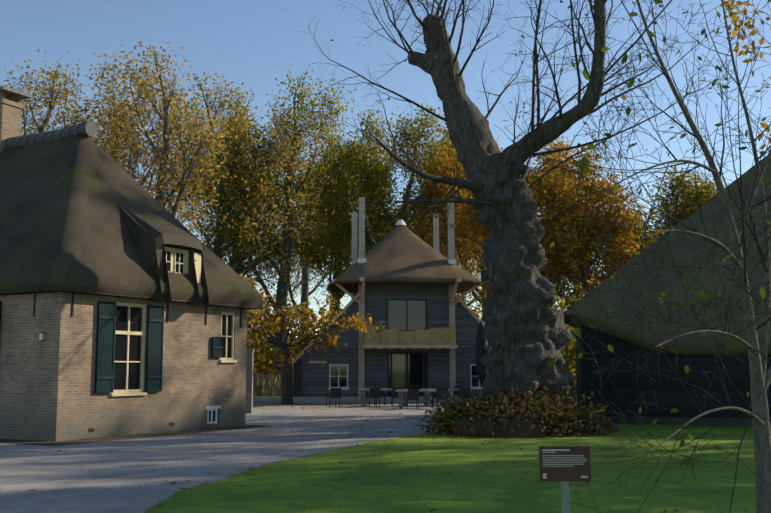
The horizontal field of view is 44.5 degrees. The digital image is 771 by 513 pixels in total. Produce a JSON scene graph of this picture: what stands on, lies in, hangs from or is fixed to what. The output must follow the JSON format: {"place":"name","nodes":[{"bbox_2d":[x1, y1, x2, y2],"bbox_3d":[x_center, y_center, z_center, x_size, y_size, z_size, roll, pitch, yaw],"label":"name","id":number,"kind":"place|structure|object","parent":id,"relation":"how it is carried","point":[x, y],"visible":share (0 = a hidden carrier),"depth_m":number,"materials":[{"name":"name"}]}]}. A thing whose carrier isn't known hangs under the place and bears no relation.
{"place":"outdoors","nodes":[
{"label":"outdoors","id":0,"kind":"place"},
{"bbox_2d":[0,49,152,190],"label":"tree","id":1,"kind":"object","parent":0,"point":[54,88],"depth_m":56.93,"materials":[{"name":"yellow plant"}]},
{"bbox_2d":[0,292,246,440],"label":"house walls","id":2,"kind":"structure","parent":0,"point":[47,389],"depth_m":23.27,"materials":[{"name":"beige brick"}]},
{"bbox_2d":[0,294,241,431],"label":"house joinery","id":3,"kind":"object","parent":2,"relation":"attached to","point":[120,348],"visible":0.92,"depth_m":24.59,"materials":[{"name":"teal wood"}]},
{"bbox_2d":[0,135,262,309],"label":"thatched roof","id":4,"kind":"structure","parent":2,"relation":"on","point":[64,226],"depth_m":25.21,"materials":[{"name":"wicker"}]},
{"bbox_2d":[0,86,96,152],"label":"house ridge and chimney","id":5,"kind":"structure","parent":4,"relation":"on","point":[11,106],"depth_m":29.14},
{"bbox_2d":[119,206,209,304],"bbox_3d":[-6.260,-0.065,26.232,1.978,2.770,1.960,-4,-8,28],"label":"dormer","id":6,"kind":"object","parent":4,"relation":"attached to","point":[164,246],"visible":0.6,"depth_m":25.83,"materials":[{"name":"brown wicker"}]},
{"bbox_2d":[32,36,242,216],"bbox_3d":[-14.776,-2.327,56.728,12.680,21.501,12.966,0,-7,-1],"label":"tree","id":7,"kind":"object","parent":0,"point":[189,123],"depth_m":55.09,"materials":[{"name":"yellow plant"}]},
{"bbox_2d":[118,156,168,195],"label":"tree","id":8,"kind":"object","parent":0,"point":[148,177],"depth_m":88.76,"materials":[{"name":"yellow plant"}]},
{"bbox_2d":[67,45,221,247],"bbox_3d":[-17.494,-2.456,61.055,10.146,22.801,16.096,7,-10,-45],"label":"tree","id":9,"kind":"object","parent":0,"point":[101,76],"depth_m":59.55,"materials":[{"name":"yellow plant"}]},
{"bbox_2d":[146,79,348,286],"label":"tree","id":10,"kind":"object","parent":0,"point":[244,108],"depth_m":74.01,"materials":[{"name":"green plant"}]},
{"bbox_2d":[170,69,337,300],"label":"tree","id":11,"kind":"object","parent":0,"point":[310,229],"depth_m":65.37,"materials":[{"name":"green plant"}]},
{"bbox_2d":[0,0,770,337],"label":"sky","id":12,"kind":"structure","parent":0,"point":[252,42],"materials":[{"name":"blue"}]},
{"bbox_2d":[293,284,492,402],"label":"barn walls","id":13,"kind":"structure","parent":0,"point":[314,382],"depth_m":48.20,"materials":[{"name":"black wood"}]},
{"bbox_2d":[144,395,770,512],"bbox_3d":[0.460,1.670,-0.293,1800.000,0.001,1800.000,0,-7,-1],"label":"ground","id":14,"kind":"structure","parent":0,"point":[283,488],"depth_m":14.40,"materials":[{"name":"green plant"}]},
{"bbox_2d":[0,425,269,445],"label":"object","id":15,"kind":"object","parent":14,"relation":"on","point":[43,443],"visible":1,"depth_m":23.32,"materials":[{"name":"grey concrete"}]},
{"bbox_2d":[251,345,272,374],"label":"shrub","id":16,"kind":"object","parent":14,"relation":"on","point":[265,367],"visible":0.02,"depth_m":79.31,"materials":[{"name":"plant"}]},
{"bbox_2d":[247,323,297,377],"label":"tree","id":17,"kind":"object","parent":14,"relation":"on","point":[270,361],"depth_m":79.91,"materials":[{"name":"orange plant"}]},
{"bbox_2d":[253,370,293,395],"bbox_3d":[-22.592,8.821,66.811,37.510,1.700,17.256,0,-7,-1],"label":"dry reed band","id":18,"kind":"object","parent":14,"relation":"on","point":[268,385],"visible":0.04,"depth_m":60.26,"materials":[{"name":"beige plant"}]},
{"bbox_2d":[177,65,376,378],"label":"tree","id":19,"kind":"object","parent":14,"relation":"on","point":[250,162],"depth_m":67.52,"materials":[{"name":"green plant"}]},
{"bbox_2d":[0,397,576,512],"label":"gravel yard","id":20,"kind":"structure","parent":14,"relation":"on","point":[96,482],"depth_m":18.52,"materials":[{"name":"grey gravel"}]},
{"bbox_2d":[245,349,253,412],"bbox_3d":[-5.294,4.803,36.305,0.400,2.450,0.400,0,-7,-1],"label":"gate post","id":21,"kind":"object","parent":20,"relation":"on","point":[249,380],"visible":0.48,"depth_m":36.16,"materials":[{"name":"stone"}]},
{"bbox_2d":[239,272,385,403],"bbox_3d":[-4.561,3.851,45.417,9.177,6.520,10.225,0,-7,-1],"label":"pollard tree","id":22,"kind":"object","parent":20,"relation":"on","point":[294,316],"depth_m":44.35,"materials":[{"name":"orange plant"}]},
{"bbox_2d":[255,400,426,422],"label":"fallen leaves","id":23,"kind":"object","parent":20,"relation":"on","point":[324,409],"visible":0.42,"depth_m":42.31,"materials":[{"name":"brown plant"}]},
{"bbox_2d":[292,197,487,402],"bbox_3d":[0.834,2.481,50.815,11.921,10.500,7.680,1,-7,-6],"label":"timber frame","id":24,"kind":"object","parent":20,"relation":"on","point":[407,370],"visible":0.71,"depth_m":48.23,"materials":[{"name":"beige wood"}]},
{"bbox_2d":[326,225,480,293],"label":"thatched roof","id":25,"kind":"structure","parent":24,"relation":"on","point":[400,255],"depth_m":48.29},
{"bbox_2d":[396,219,405,225],"bbox_3d":[0.834,-1.863,51.333,0.600,0.350,0.600,1,-7,-6],"label":"roof finial","id":26,"kind":"object","parent":25,"relation":"on","point":[400,222],"visible":0.92,"depth_m":51.16,"materials":[{"name":"white metal"}]},
{"bbox_2d":[362,324,455,344],"bbox_3d":[1.186,3.949,47.659,4.660,1.106,1.134,1,-7,-6],"label":"balcony railing","id":27,"kind":"object","parent":24,"relation":"on","point":[438,336],"visible":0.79,"depth_m":47.15,"materials":[{"name":"beige wood"}]},
{"bbox_2d":[326,386,469,408],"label":"chairs","id":28,"kind":"object","parent":20,"relation":"on","point":[375,393],"visible":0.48,"depth_m":41.94,"materials":[{"name":"metal"}]},
{"bbox_2d":[358,388,481,408],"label":"tables","id":29,"kind":"object","parent":20,"relation":"on","point":[401,400],"visible":0.44,"depth_m":42.77,"materials":[{"name":"grey wood"}]},
{"bbox_2d":[475,321,490,382],"bbox_3d":[4.872,5.096,45.220,1.122,3.980,0.810,0,-7,-1],"label":"closed parasol","id":30,"kind":"object","parent":20,"relation":"on","point":[481,369],"visible":0.67,"depth_m":44.96,"materials":[{"name":"black fabric"}]},
{"bbox_2d":[253,308,327,376],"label":"shrub","id":31,"kind":"object","parent":14,"relation":"on","point":[287,341],"visible":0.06,"depth_m":83.29,"materials":[{"name":"plant"}]},
{"bbox_2d":[273,312,328,376],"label":"shrub","id":32,"kind":"object","parent":14,"relation":"on","point":[300,331],"depth_m":69.21,"materials":[{"name":"orange plant"}]},
{"bbox_2d":[248,152,376,336],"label":"tree","id":33,"kind":"object","parent":14,"relation":"on","point":[304,296],"depth_m":96.67,"materials":[{"name":"plant"}]},
{"bbox_2d":[314,300,342,334],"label":"tree","id":34,"kind":"object","parent":14,"relation":"on","point":[318,326],"depth_m":96.65,"materials":[{"name":"plant"}]},
{"bbox_2d":[293,100,435,321],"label":"tree","id":35,"kind":"object","parent":14,"relation":"on","point":[378,134],"depth_m":78.68,"materials":[{"name":"plant"}]},
{"bbox_2d":[272,99,475,299],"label":"tree","id":36,"kind":"object","parent":14,"relation":"on","point":[372,179],"depth_m":73.19,"materials":[{"name":"green plant"}]},
{"bbox_2d":[1,416,755,512],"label":"fallen leaves","id":37,"kind":"object","parent":14,"relation":"on","point":[447,457],"visible":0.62,"depth_m":18.93,"materials":[{"name":"brown plant"}]},
{"bbox_2d":[367,116,484,261],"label":"tree","id":38,"kind":"object","parent":14,"relation":"on","point":[447,143],"depth_m":82.49,"materials":[{"name":"plant"}]},
{"bbox_2d":[387,138,532,323],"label":"tree","id":39,"kind":"object","parent":14,"relation":"on","point":[438,191],"depth_m":68.11,"materials":[{"name":"plant"}]},
{"bbox_2d":[443,240,482,317],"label":"tree","id":40,"kind":"object","parent":14,"relation":"on","point":[474,290],"depth_m":102.90,"materials":[{"name":"orange plant"}]},
{"bbox_2d":[469,299,481,320],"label":"tree","id":41,"kind":"object","parent":14,"relation":"on","point":[478,305],"depth_m":97.99,"materials":[{"name":"plant"}]},
{"bbox_2d":[419,384,619,437],"bbox_3d":[3.648,4.175,25.190,5.516,1.789,4.228,0,-7,-1],"label":"brush heap","id":42,"kind":"object","parent":14,"relation":"on","point":[561,406],"depth_m":24.24,"materials":[{"name":"brown plant"}]},
{"bbox_2d":[405,384,612,432],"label":"brush heap sticks","id":43,"kind":"object","parent":42,"relation":"attached to","point":[504,417],"visible":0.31,"depth_m":24.51,"materials":[{"name":"brown wood"}]},
{"bbox_2d":[296,0,748,405],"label":"old tree","id":44,"kind":"object","parent":14,"relation":"on","point":[520,358],"depth_m":26.15,"materials":[{"name":"grey plant"}]},
{"bbox_2d":[422,14,503,180],"bbox_3d":[2.335,-4.684,27.659,2.649,5.384,1.310,-2,-7,17],"label":"tree branch","id":45,"kind":"object","parent":44,"relation":"attached to","point":[467,123],"visible":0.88,"depth_m":27.30,"materials":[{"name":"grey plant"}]},
{"bbox_2d":[407,51,435,75],"bbox_3d":[1.424,-5.464,28.073,1.550,1.310,0.517,0,-7,-1],"label":"branch stub","id":46,"kind":"object","parent":45,"relation":"attached to","point":[424,63],"visible":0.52,"depth_m":27.93,"materials":[{"name":"grey plant"}]},
{"bbox_2d":[499,0,605,164],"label":"tree branch","id":47,"kind":"object","parent":44,"relation":"attached to","point":[556,127],"visible":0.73,"depth_m":25.86,"materials":[{"name":"brown plant"}]},
{"bbox_2d":[454,129,613,314],"bbox_3d":[9.986,-0.034,64.117,11.660,18.677,11.478,0,-7,-1],"label":"tree","id":48,"kind":"object","parent":14,"relation":"on","point":[561,145],"depth_m":62.94,"materials":[{"name":"orange plant"}]},
{"bbox_2d":[539,446,590,512],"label":"info sign","id":49,"kind":"object","parent":14,"relation":"on","point":[567,463],"visible":1,"depth_m":9.08,"materials":[{"name":"brown metal"}]},
{"bbox_2d":[553,285,579,398],"bbox_3d":[8.995,4.450,46.813,6.196,6.273,4.949,0,-7,-1],"label":"tree","id":50,"kind":"object","parent":14,"relation":"on","point":[570,345],"depth_m":45.93,"materials":[{"name":"plant"}]},
{"bbox_2d":[567,274,600,366],"bbox_3d":[13.022,4.908,55.832,8.187,7.598,6.848,0,-7,-1],"label":"tree","id":51,"kind":"object","parent":14,"relation":"on","point":[582,291],"depth_m":55.30,"materials":[{"name":"plant"}]},
{"bbox_2d":[528,145,662,311],"bbox_3d":[12.931,0.723,62.989,11.248,16.945,11.137,0,-7,-1],"label":"tree","id":52,"kind":"object","parent":14,"relation":"on","point":[550,196],"depth_m":60.61,"materials":[{"name":"plant"}]},
{"bbox_2d":[484,0,770,512],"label":"young tree","id":53,"kind":"object","parent":14,"relation":"on","point":[754,235],"depth_m":7.06,"materials":[{"name":"brown plant"}]},
{"bbox_2d":[591,157,725,279],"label":"tree","id":54,"kind":"object","parent":14,"relation":"on","point":[688,198],"depth_m":66.14,"materials":[{"name":"plant"}]},
{"bbox_2d":[656,175,728,237],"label":"tree","id":55,"kind":"object","parent":14,"relation":"on","point":[697,190],"depth_m":72.47,"materials":[{"name":"plant"}]},
{"bbox_2d":[556,176,609,306],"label":"tree","id":56,"kind":"object","parent":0,"point":[592,275],"depth_m":92.04,"materials":[{"name":"orange plant"}]},
{"bbox_2d":[575,325,770,425],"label":"black barn walls","id":57,"kind":"structure","parent":0,"point":[671,393],"depth_m":28.99,"materials":[{"name":"black wood"}]},
{"bbox_2d":[563,156,770,354],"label":"thatched roof","id":58,"kind":"structure","parent":57,"relation":"on","point":[622,331],"depth_m":30.27,"materials":[{"name":"green plant"}]},
{"bbox_2d":[715,0,770,149],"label":"shade tree","id":59,"kind":"object","parent":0,"point":[733,16],"depth_m":49.52,"materials":[{"name":"yellow plant"}]}
]}

